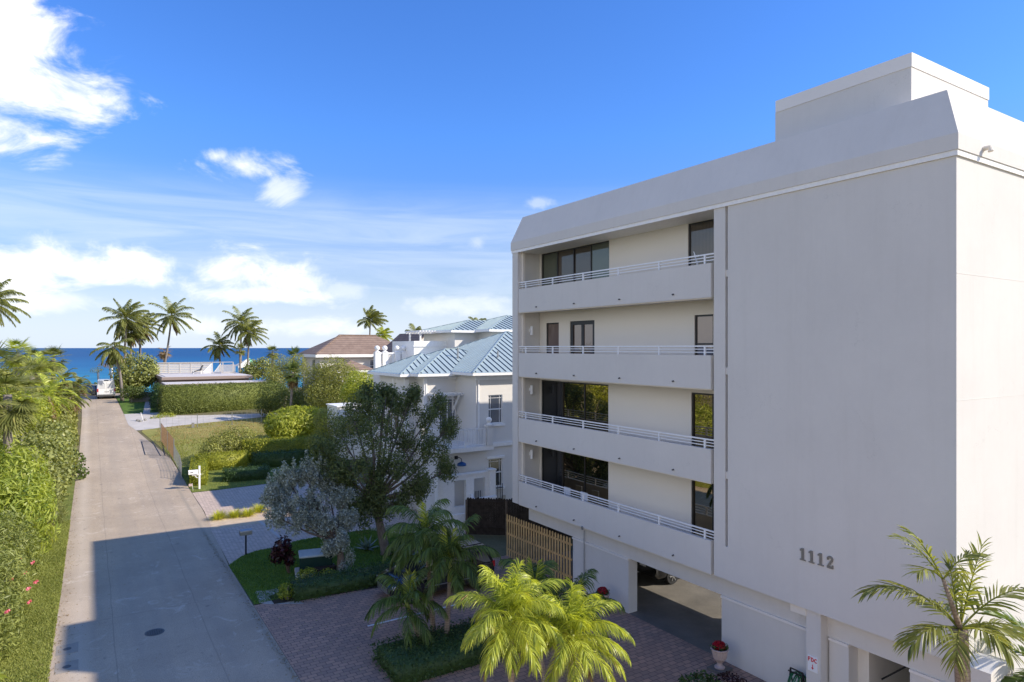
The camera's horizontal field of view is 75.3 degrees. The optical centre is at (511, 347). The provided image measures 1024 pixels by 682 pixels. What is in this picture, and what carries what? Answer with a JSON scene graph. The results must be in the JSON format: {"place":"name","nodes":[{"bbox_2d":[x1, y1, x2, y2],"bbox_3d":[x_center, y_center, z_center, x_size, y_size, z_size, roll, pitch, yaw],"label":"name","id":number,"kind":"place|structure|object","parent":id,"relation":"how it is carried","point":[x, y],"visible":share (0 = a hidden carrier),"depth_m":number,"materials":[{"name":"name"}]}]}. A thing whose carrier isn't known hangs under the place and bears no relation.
{"place":"outdoors","nodes":[
{"label":"outdoors","id":0,"kind":"place"},
{"bbox_2d":[0,477,74,681],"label":"lawn verge","id":1,"kind":"structure","parent":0,"point":[68,501],"depth_m":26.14,"materials":[{"name":"green plant"}]},
{"bbox_2d":[47,497,70,526],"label":"spiky shrub","id":2,"kind":"object","parent":1,"relation":"on","point":[63,510],"visible":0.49,"depth_m":38.03,"materials":[{"name":"green plant"}]},
{"bbox_2d":[115,396,158,413],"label":"lawn","id":3,"kind":"structure","parent":0,"point":[127,406],"depth_m":79.86,"materials":[{"name":"green plant"}]},
{"bbox_2d":[119,385,148,402],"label":"dark understory","id":4,"kind":"object","parent":3,"relation":"on","point":[131,390],"visible":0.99,"depth_m":83.28,"materials":[{"name":"green plant"}]},
{"bbox_2d":[108,351,159,391],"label":"sea grape tree","id":5,"kind":"object","parent":3,"relation":"on","point":[150,371],"visible":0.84,"depth_m":88.58,"materials":[{"name":"green plant"}]},
{"bbox_2d":[147,382,160,411],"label":"dark hedge","id":6,"kind":"object","parent":3,"relation":"on","point":[154,399],"visible":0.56,"depth_m":79.05,"materials":[{"name":"green plant"}]},
{"bbox_2d":[0,348,308,391],"bbox_3d":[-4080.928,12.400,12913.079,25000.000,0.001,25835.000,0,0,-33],"label":"sea","id":7,"kind":"structure","parent":0,"point":[84,362],"depth_m":836.69,"materials":[{"name":"liquid"}]},
{"bbox_2d":[48,396,300,681],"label":"street","id":8,"kind":"structure","parent":0,"point":[179,570],"depth_m":28.56,"materials":[{"name":"concrete"}]},
{"bbox_2d":[54,659,78,674],"bbox_3d":[-14.213,10.188,21.180,0.620,0.019,0.850,0,0,-33],"label":"utility cover","id":9,"kind":"object","parent":8,"relation":"on","point":[71,666],"visible":1,"depth_m":21.16,"materials":[{"name":"concrete"}]},
{"bbox_2d":[56,642,77,655],"bbox_3d":[-15.036,10.188,22.434,0.620,0.019,0.850,0,0,-33],"label":"utility cover","id":10,"kind":"object","parent":8,"relation":"on","point":[68,648],"visible":1,"depth_m":22.39,"materials":[{"name":"concrete"}]},
{"bbox_2d":[95,379,115,398],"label":"cargo van","id":11,"kind":"object","parent":8,"relation":"on","point":[105,387],"visible":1,"depth_m":86.91,"materials":[{"name":"metal"}]},
{"bbox_2d":[124,412,275,429],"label":"concrete driveway","id":12,"kind":"structure","parent":0,"point":[153,423],"depth_m":73.07,"materials":[{"name":"grey concrete"}]},
{"bbox_2d":[142,417,311,465],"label":"dry lot","id":13,"kind":"structure","parent":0,"point":[150,433],"depth_m":66.81,"materials":[{"name":"green plant"}]},
{"bbox_2d":[161,423,173,459],"bbox_3d":[-30.835,8.278,59.327,0.077,2.380,7.923,0,0,-35],"label":"rusty fence","id":14,"kind":"object","parent":13,"relation":"on","point":[164,438],"visible":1,"depth_m":59.17,"materials":[{"name":"metal"}]},
{"bbox_2d":[151,419,284,446],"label":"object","id":15,"kind":"object","parent":13,"relation":"on","point":[187,429],"depth_m":67.89,"materials":[{"name":"plant"}]},
{"bbox_2d":[162,432,291,464],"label":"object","id":16,"kind":"object","parent":13,"relation":"on","point":[184,455],"depth_m":60.95,"materials":[{"name":"green plant"}]},
{"bbox_2d":[254,380,323,415],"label":"dark tree","id":17,"kind":"object","parent":13,"relation":"on","point":[283,395],"visible":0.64,"depth_m":76.01,"materials":[{"name":"green plant"}]},
{"bbox_2d":[263,405,326,438],"bbox_3d":[-20.757,7.501,64.866,7.018,3.890,5.486,0,0,-33],"label":"round bush","id":18,"kind":"object","parent":13,"relation":"on","point":[298,421],"visible":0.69,"depth_m":63.11,"materials":[{"name":"green plant"}]},
{"bbox_2d":[299,354,366,410],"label":"leafy tree","id":19,"kind":"object","parent":13,"relation":"on","point":[329,388],"visible":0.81,"depth_m":72.45,"materials":[{"name":"green plant"}]},
{"bbox_2d":[339,369,372,402],"bbox_3d":[-14.388,5.807,63.662,3.463,7.448,5.631,0,0,-33],"label":"bush","id":20,"kind":"object","parent":13,"relation":"on","point":[350,387],"visible":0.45,"depth_m":63.85,"materials":[{"name":"green plant"}]},
{"bbox_2d":[209,515,272,528],"bbox_3d":[-15.443,10.188,39.667,5.000,0.001,3.100,0,0,-33],"label":"sand bed","id":21,"kind":"object","parent":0,"point":[242,520],"visible":0.43,"depth_m":38.88,"materials":[{"name":"beige sand"}]},
{"bbox_2d":[177,463,347,491],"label":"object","id":22,"kind":"structure","parent":0,"point":[193,488],"depth_m":49.29,"materials":[{"name":"green plant"}]},
{"bbox_2d":[178,461,348,491],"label":"neighbour lawn","id":23,"kind":"structure","parent":0,"point":[233,484],"depth_m":49.67,"materials":[{"name":"green plant"}]},
{"bbox_2d":[189,456,208,485],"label":"clipped hedge","id":24,"kind":"object","parent":23,"relation":"on","point":[195,464],"visible":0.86,"depth_m":48.76,"materials":[{"name":"green plant"}]},
{"bbox_2d":[194,450,249,470],"bbox_3d":[-23.500,9.202,53.852,4.104,1.655,1.850,0,0,-33],"label":"clipped hedge","id":25,"kind":"object","parent":23,"relation":"on","point":[221,460],"visible":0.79,"depth_m":53.47,"materials":[{"name":"green plant"}]},
{"bbox_2d":[197,425,258,454],"bbox_3d":[-24.154,8.206,56.450,2.721,3.101,5.623,0,0,35],"label":"loose shrub","id":26,"kind":"object","parent":23,"relation":"on","point":[229,434],"visible":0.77,"depth_m":56.14,"materials":[{"name":"green plant"}]},
{"bbox_2d":[221,464,270,482],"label":"clipped hedge","id":27,"kind":"object","parent":23,"relation":"on","point":[247,473],"visible":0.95,"depth_m":50.02,"materials":[{"name":"green plant"}]},
{"bbox_2d":[241,434,332,462],"bbox_3d":[-19.492,8.857,57.889,7.751,2.331,2.068,0,0,-24],"label":"clipped hedge","id":28,"kind":"object","parent":23,"relation":"on","point":[271,444],"visible":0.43,"depth_m":56.84,"materials":[{"name":"green plant"}]},
{"bbox_2d":[250,448,324,466],"bbox_3d":[-18.664,9.286,55.580,6.158,1.632,1.569,0,0,-26],"label":"clipped hedge","id":29,"kind":"object","parent":23,"relation":"on","point":[277,458],"visible":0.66,"depth_m":54.83,"materials":[{"name":"green plant"}]},
{"bbox_2d":[303,407,367,460],"bbox_3d":[-14.600,7.509,55.819,5.449,5.067,3.489,0,0,-8],"label":"bush","id":30,"kind":"object","parent":23,"relation":"on","point":[329,423],"visible":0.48,"depth_m":55.71,"materials":[{"name":"green plant"}]},
{"bbox_2d":[17,387,572,680],"bbox_3d":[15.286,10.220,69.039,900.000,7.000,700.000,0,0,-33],"label":"ground","id":31,"kind":"structure","parent":0,"point":[498,543],"depth_m":35.72,"materials":[{"name":"grey concrete"}]},
{"bbox_2d":[0,279,30,327],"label":"coconut palm","id":32,"kind":"object","parent":31,"relation":"on","point":[3,310],"visible":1,"depth_m":66.70,"materials":[{"name":"green plant"}]},
{"bbox_2d":[0,338,36,386],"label":"fan palm","id":33,"kind":"object","parent":31,"relation":"on","point":[14,343],"visible":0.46,"depth_m":67.31,"materials":[{"name":"green plant"}]},
{"bbox_2d":[0,341,40,399],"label":"fan palm","id":34,"kind":"object","parent":31,"relation":"on","point":[11,357],"visible":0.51,"depth_m":41.46,"materials":[{"name":"green plant"}]},
{"bbox_2d":[0,510,44,658],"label":"oleander","id":35,"kind":"object","parent":31,"relation":"on","point":[16,571],"visible":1,"depth_m":24.45,"materials":[{"name":"green plant"}]},
{"bbox_2d":[0,360,55,505],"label":"fan palm","id":36,"kind":"object","parent":31,"relation":"on","point":[12,417],"visible":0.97,"depth_m":34.92,"materials":[{"name":"green plant"}]},
{"bbox_2d":[0,387,61,445],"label":"wild shrubs","id":37,"kind":"object","parent":31,"relation":"on","point":[43,406],"visible":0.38,"depth_m":38.93,"materials":[{"name":"green plant"}]},
{"bbox_2d":[0,439,61,565],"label":"bush","id":38,"kind":"object","parent":31,"relation":"on","point":[17,488],"visible":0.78,"depth_m":31.86,"materials":[{"name":"green plant"}]},
{"bbox_2d":[8,356,56,396],"bbox_3d":[-43.474,4.560,60.031,4.385,8.056,4.643,0,0,-33],"label":"fan palm","id":39,"kind":"object","parent":31,"relation":"on","point":[39,366],"visible":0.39,"depth_m":59.81,"materials":[{"name":"green plant"}]},
{"bbox_2d":[12,351,66,381],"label":"feather palm","id":40,"kind":"object","parent":31,"relation":"on","point":[38,355],"visible":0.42,"depth_m":65.44,"materials":[{"name":"green plant"}]},
{"bbox_2d":[0,413,78,518],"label":"sea grape hedge","id":41,"kind":"object","parent":31,"relation":"on","point":[58,463],"visible":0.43,"depth_m":44.24,"materials":[{"name":"green plant"}]},
{"bbox_2d":[36,346,71,388],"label":"fan palm","id":42,"kind":"object","parent":31,"relation":"on","point":[53,351],"visible":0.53,"depth_m":75.37,"materials":[{"name":"green plant"}]},
{"bbox_2d":[31,372,82,451],"bbox_3d":[-37.721,5.643,54.276,4.363,7.248,4.187,0,0,-33],"label":"feather palm","id":43,"kind":"object","parent":31,"relation":"on","point":[48,392],"visible":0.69,"depth_m":54.20,"materials":[{"name":"green plant"}]},
{"bbox_2d":[51,388,79,447],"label":"wild shrubs","id":44,"kind":"object","parent":31,"relation":"on","point":[68,416],"visible":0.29,"depth_m":62.87,"materials":[{"name":"green plant"}]},
{"bbox_2d":[51,366,89,395],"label":"feather palm","id":45,"kind":"object","parent":31,"relation":"on","point":[72,384],"visible":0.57,"depth_m":69.70,"materials":[{"name":"green plant"}]},
{"bbox_2d":[53,386,91,422],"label":"feather palm","id":46,"kind":"object","parent":31,"relation":"on","point":[70,397],"visible":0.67,"depth_m":64.89,"materials":[{"name":"green plant"}]},
{"bbox_2d":[65,449,89,479],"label":"sea grape hedge","id":47,"kind":"object","parent":31,"relation":"on","point":[83,469],"visible":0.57,"depth_m":49.52,"materials":[{"name":"green plant"}]},
{"bbox_2d":[90,338,135,400],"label":"coconut palm","id":48,"kind":"object","parent":31,"relation":"on","point":[112,355],"visible":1,"depth_m":84.15,"materials":[{"name":"green plant"}]},
{"bbox_2d":[98,298,156,390],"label":"coconut palm","id":49,"kind":"object","parent":31,"relation":"on","point":[123,322],"visible":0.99,"depth_m":97.33,"materials":[{"name":"green plant"}]},
{"bbox_2d":[114,319,151,364],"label":"coconut palm","id":50,"kind":"object","parent":31,"relation":"on","point":[132,335],"visible":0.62,"depth_m":99.27,"materials":[{"name":"green plant"}]},
{"bbox_2d":[121,311,163,363],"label":"coconut palm","id":51,"kind":"object","parent":31,"relation":"on","point":[150,331],"visible":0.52,"depth_m":102.39,"materials":[{"name":"green plant"}]},
{"bbox_2d":[148,296,200,371],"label":"coconut palm","id":52,"kind":"object","parent":31,"relation":"on","point":[171,311],"visible":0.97,"depth_m":105.09,"materials":[{"name":"green plant"}]},
{"bbox_2d":[200,332,235,371],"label":"coconut palm","id":53,"kind":"object","parent":31,"relation":"on","point":[222,343],"visible":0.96,"depth_m":112.52,"materials":[{"name":"green plant"}]},
{"bbox_2d":[155,362,281,390],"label":"flat roof house","id":54,"kind":"structure","parent":31,"relation":"on","point":[188,376],"depth_m":88.35,"materials":[{"name":"white paint"}]},
{"bbox_2d":[157,381,280,414],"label":"clipped hedge","id":55,"kind":"object","parent":31,"relation":"on","point":[177,399],"visible":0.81,"depth_m":78.11,"materials":[{"name":"green plant"}]},
{"bbox_2d":[221,306,262,369],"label":"coconut palm","id":56,"kind":"object","parent":31,"relation":"on","point":[242,318],"visible":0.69,"depth_m":113.51,"materials":[{"name":"green plant"}]},
{"bbox_2d":[233,319,268,364],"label":"coconut palm","id":57,"kind":"object","parent":31,"relation":"on","point":[249,336],"visible":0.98,"depth_m":111.54,"materials":[{"name":"green plant"}]},
{"bbox_2d":[240,357,276,379],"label":"beach bushes","id":58,"kind":"object","parent":31,"relation":"on","point":[257,372],"visible":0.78,"depth_m":97.72,"materials":[{"name":"green plant"}]},
{"bbox_2d":[263,353,309,402],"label":"scrub bush","id":59,"kind":"object","parent":31,"relation":"on","point":[275,375],"visible":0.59,"depth_m":86.07,"materials":[{"name":"green plant"}]},
{"bbox_2d":[281,361,303,405],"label":"fan palm","id":60,"kind":"object","parent":31,"relation":"on","point":[292,379],"visible":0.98,"depth_m":73.24,"materials":[{"name":"green plant"}]},
{"bbox_2d":[296,334,389,402],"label":"tiled house","id":61,"kind":"structure","parent":31,"relation":"on","point":[357,351],"depth_m":91.97,"materials":[{"name":"brown paint"}]},
{"bbox_2d":[326,402,372,459],"bbox_3d":[-14.033,7.650,60.430,4.900,5.100,3.200,0,0,-33],"label":"white cabana","id":62,"kind":"object","parent":31,"relation":"on","point":[336,406],"visible":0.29,"depth_m":58.71,"materials":[{"name":"paint"}]},
{"bbox_2d":[357,305,388,334],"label":"coconut palm","id":63,"kind":"object","parent":31,"relation":"on","point":[373,316],"visible":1,"depth_m":116.55,"materials":[{"name":"green plant"}]},
{"bbox_2d":[380,334,423,362],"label":"gabled house","id":64,"kind":"structure","parent":31,"relation":"on","point":[405,337],"depth_m":89.37,"materials":[{"name":"grey paint"}]},
{"bbox_2d":[465,497,572,536],"bbox_3d":[0.787,9.178,35.897,6.687,2.043,0.160,0,0,5],"label":"board fence","id":65,"kind":"object","parent":31,"relation":"on","point":[492,514],"visible":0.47,"depth_m":36.09,"materials":[{"name":"brown wood"}]},
{"bbox_2d":[511,52,1023,681],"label":"apartment building","id":66,"kind":"structure","parent":31,"relation":"on","point":[785,408],"depth_m":18.85,"materials":[{"name":"white paint"}]},
{"bbox_2d":[547,322,558,352],"bbox_3d":[1.953,-0.230,30.951,0.092,1.860,1.000,0,0,-33],"label":"window","id":67,"kind":"structure","parent":66,"relation":"in","point":[552,328],"depth_m":30.95,"materials":[{"name":"glass"}]},
{"bbox_2d":[542,447,607,506],"bbox_3d":[2.772,5.875,29.666,0.092,2.450,4.850,0,0,-33],"label":"sliding door","id":68,"kind":"structure","parent":66,"relation":"in","point":[579,473],"depth_m":29.52,"materials":[{"name":"glass"}]},
{"bbox_2d":[542,380,607,431],"bbox_3d":[2.772,2.820,29.666,0.092,2.560,4.850,0,0,-33],"label":"sliding door","id":69,"kind":"structure","parent":66,"relation":"in","point":[573,400],"depth_m":29.52,"materials":[{"name":"glass"}]},
{"bbox_2d":[542,241,608,285],"bbox_3d":[2.786,-3.190,29.644,0.092,2.540,4.900,0,0,-33],"label":"sliding door","id":70,"kind":"structure","parent":66,"relation":"in","point":[591,257],"depth_m":29.52,"materials":[{"name":"glass"}]},
{"bbox_2d":[571,320,593,353],"bbox_3d":[3.105,-0.040,29.089,0.150,2.280,1.720,0,0,-33],"label":"french door","id":71,"kind":"structure","parent":66,"relation":"in","point":[582,332],"depth_m":29.08,"materials":[{"name":"glass"}]},
{"bbox_2d":[689,219,713,265],"bbox_3d":[6.777,-3.190,23.383,0.092,2.540,1.350,0,0,-33],"label":"sliding door","id":72,"kind":"structure","parent":66,"relation":"in","point":[701,234],"depth_m":23.47,"materials":[{"name":"glass"}]},
{"bbox_2d":[692,480,713,539],"bbox_3d":[7.005,5.875,23.025,0.092,2.450,1.900,0,0,-33],"label":"sliding door","id":73,"kind":"structure","parent":66,"relation":"in","point":[702,493],"depth_m":23.46,"materials":[{"name":"glass"}]},
{"bbox_2d":[692,392,713,448],"bbox_3d":[7.005,2.850,23.025,0.092,2.500,1.900,0,0,-33],"label":"sliding door","id":74,"kind":"structure","parent":66,"relation":"in","point":[702,403],"depth_m":23.42,"materials":[{"name":"glass"}]},
{"bbox_2d":[695,314,712,354],"bbox_3d":[6.804,-0.030,23.341,0.092,2.260,0.850,0,0,-33],"label":"window","id":75,"kind":"structure","parent":66,"relation":"in","point":[703,323],"depth_m":23.40,"materials":[{"name":"glass"}]},
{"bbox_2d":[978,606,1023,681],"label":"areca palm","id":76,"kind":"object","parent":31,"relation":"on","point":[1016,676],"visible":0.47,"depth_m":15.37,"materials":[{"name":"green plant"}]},
{"bbox_2d":[193,481,464,579],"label":"house driveway","id":77,"kind":"structure","parent":0,"point":[231,541],"depth_m":38.82,"materials":[{"name":"grey concrete"}]},
{"bbox_2d":[435,468,496,528],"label":"entry wall","id":78,"kind":"structure","parent":77,"relation":"on","point":[443,489],"depth_m":38.52,"materials":[{"name":"white paint"}]},
{"bbox_2d":[230,530,495,603],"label":"house lawn","id":79,"kind":"structure","parent":0,"point":[271,564],"depth_m":31.32,"materials":[{"name":"green plant"}]},
{"bbox_2d":[269,535,296,572],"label":"ti plant","id":80,"kind":"object","parent":79,"relation":"on","point":[280,552],"visible":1,"depth_m":29.51,"materials":[{"name":"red plant"}]},
{"bbox_2d":[259,449,359,571],"bbox_3d":[-9.086,7.501,29.893,4.243,5.498,3.209,0,0,-33],"label":"silver tree","id":81,"kind":"object","parent":79,"relation":"on","point":[281,488],"visible":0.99,"depth_m":29.70,"materials":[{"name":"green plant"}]},
{"bbox_2d":[295,548,333,579],"bbox_3d":[-8.847,9.676,29.878,1.750,1.048,1.300,0,0,-21],"label":"transformer box","id":82,"kind":"object","parent":79,"relation":"on","point":[315,557],"visible":0.48,"depth_m":29.52,"materials":[{"name":"metal"}]},
{"bbox_2d":[228,524,418,603],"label":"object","id":83,"kind":"structure","parent":79,"relation":"on","point":[278,566],"depth_m":31.38,"materials":[{"name":"green plant"}]},
{"bbox_2d":[269,586,377,603],"bbox_3d":[-7.363,10.184,28.808,6.121,0.001,2.615,0,0,-26],"label":"mulch bed","id":84,"kind":"object","parent":79,"relation":"on","point":[276,601],"visible":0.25,"depth_m":26.94,"materials":[{"name":"soil"}]},
{"bbox_2d":[285,558,400,602],"bbox_3d":[-6.806,9.845,28.415,5.720,1.092,1.731,0,0,-33],"label":"bed hedge","id":85,"kind":"object","parent":84,"relation":"on","point":[324,585],"visible":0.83,"depth_m":27.71,"materials":[{"name":"green plant"}]},
{"bbox_2d":[308,380,461,554],"bbox_3d":[-6.036,5.932,33.982,3.626,8.636,9.554,0,0,34],"label":"leafy tree","id":86,"kind":"object","parent":79,"relation":"on","point":[374,492],"visible":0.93,"depth_m":33.10,"materials":[{"name":"green plant"}]},
{"bbox_2d":[368,315,511,517],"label":"coastal house","id":87,"kind":"structure","parent":0,"point":[465,366],"depth_m":41.20,"materials":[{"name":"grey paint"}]},
{"bbox_2d":[488,395,501,423],"bbox_3d":[-1.057,3.750,40.570,1.007,1.743,0.064,0,0,-33],"label":"window","id":88,"kind":"structure","parent":87,"relation":"in","point":[494,401],"depth_m":40.61,"materials":[{"name":"white glass"}]},
{"bbox_2d":[488,458,501,485],"bbox_3d":[-1.057,7.621,40.570,1.007,1.719,0.064,0,0,-33],"label":"window","id":89,"kind":"structure","parent":87,"relation":"in","point":[496,463],"depth_m":40.68,"materials":[{"name":"glass"}]},
{"bbox_2d":[254,555,765,681],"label":"parking court","id":90,"kind":"object","parent":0,"point":[655,654],"visible":0.44,"depth_m":22.78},
{"bbox_2d":[365,567,448,651],"bbox_3d":[-3.452,8.851,22.200,2.567,2.876,2.818,0,0,16],"label":"christmas palm","id":91,"kind":"object","parent":90,"relation":"on","point":[418,625],"visible":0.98,"depth_m":21.94,"materials":[{"name":"green plant"}]},
{"bbox_2d":[382,498,468,631],"bbox_3d":[-3.062,7.798,23.360,3.150,4.932,3.252,0,0,-33],"label":"christmas palm","id":92,"kind":"object","parent":90,"relation":"on","point":[426,519],"visible":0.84,"depth_m":23.03,"materials":[{"name":"green plant"}]},
{"bbox_2d":[376,537,494,601],"bbox_3d":[-3.214,9.270,28.014,4.797,1.840,2.350,0,0,-33],"label":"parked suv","id":93,"kind":"object","parent":90,"relation":"on","point":[489,562],"visible":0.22,"depth_m":27.31,"materials":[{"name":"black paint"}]},
{"bbox_2d":[394,514,500,633],"bbox_3d":[-2.196,8.024,22.724,3.328,4.478,3.103,0,0,-33],"label":"christmas palm","id":94,"kind":"object","parent":90,"relation":"on","point":[470,568],"visible":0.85,"depth_m":22.45,"materials":[{"name":"green plant"}]},
{"bbox_2d":[368,611,552,681],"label":"bed hedge","id":95,"kind":"object","parent":90,"relation":"on","point":[420,660],"visible":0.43,"depth_m":21.02,"materials":[{"name":"green plant"}]},
{"bbox_2d":[444,558,570,681],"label":"christmas palm","id":96,"kind":"object","parent":90,"relation":"on","point":[510,633],"visible":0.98,"depth_m":14.38,"materials":[{"name":"green plant"}]},
{"bbox_2d":[492,556,575,681],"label":"christmas palm","id":97,"kind":"object","parent":90,"relation":"on","point":[539,575],"visible":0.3,"depth_m":19.87,"materials":[{"name":"green plant"}]},
{"bbox_2d":[506,514,571,579],"bbox_3d":[1.143,9.173,30.496,0.067,2.055,5.003,0,0,-34],"label":"picket fence","id":98,"kind":"object","parent":90,"relation":"on","point":[549,550],"visible":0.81,"depth_m":30.34,"materials":[{"name":"brown wood"}]},
{"bbox_2d":[513,577,635,681],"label":"christmas palm","id":99,"kind":"object","parent":90,"relation":"on","point":[575,624],"visible":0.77,"depth_m":14.74,"materials":[{"name":"green plant"}]},
{"bbox_2d":[539,569,625,671],"bbox_3d":[1.855,8.586,20.469,2.609,3.314,2.455,0,0,38],"label":"christmas palm","id":100,"kind":"object","parent":90,"relation":"on","point":[590,573],"visible":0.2,"depth_m":20.43,"materials":[{"name":"green plant"}]},
{"bbox_2d":[678,669,720,681],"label":"bottom plant","id":101,"kind":"object","parent":90,"relation":"on","point":[694,676],"visible":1,"depth_m":19.18,"materials":[{"name":"green plant"}]},
{"bbox_2d":[707,640,732,675],"bbox_3d":[6.560,9.722,20.960,0.571,0.956,0.582,0,0,-39],"label":"flower urn","id":102,"kind":"object","parent":90,"relation":"on","point":[719,649],"visible":1,"depth_m":20.84,"materials":[{"name":"concrete"}]},
{"bbox_2d":[851,524,1023,681],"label":"areca palm","id":103,"kind":"object","parent":90,"relation":"on","point":[960,657],"visible":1,"depth_m":13.37,"materials":[{"name":"green plant"}]},
{"bbox_2d":[970,653,1012,681],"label":"meter housing","id":104,"kind":"object","parent":90,"relation":"on","point":[990,668],"visible":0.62,"depth_m":15.11,"materials":[{"name":"white paint"}]},
{"bbox_2d":[0,0,1023,347],"label":"sky","id":105,"kind":"structure","parent":0,"point":[307,166],"materials":[{"name":"blue"}]},
{"bbox_2d":[525,550,721,653],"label":"garage floor","id":106,"kind":"structure","parent":0,"point":[687,611],"depth_m":25.91,"materials":[{"name":"concrete"}]},
{"bbox_2d":[637,562,677,583],"bbox_3d":[7.609,9.338,30.110,4.547,1.700,2.250,0,0,-33],"label":"garage car","id":107,"kind":"object","parent":106,"relation":"on","point":[654,573],"visible":0.24,"depth_m":28.50,"materials":[{"name":"black paint"}]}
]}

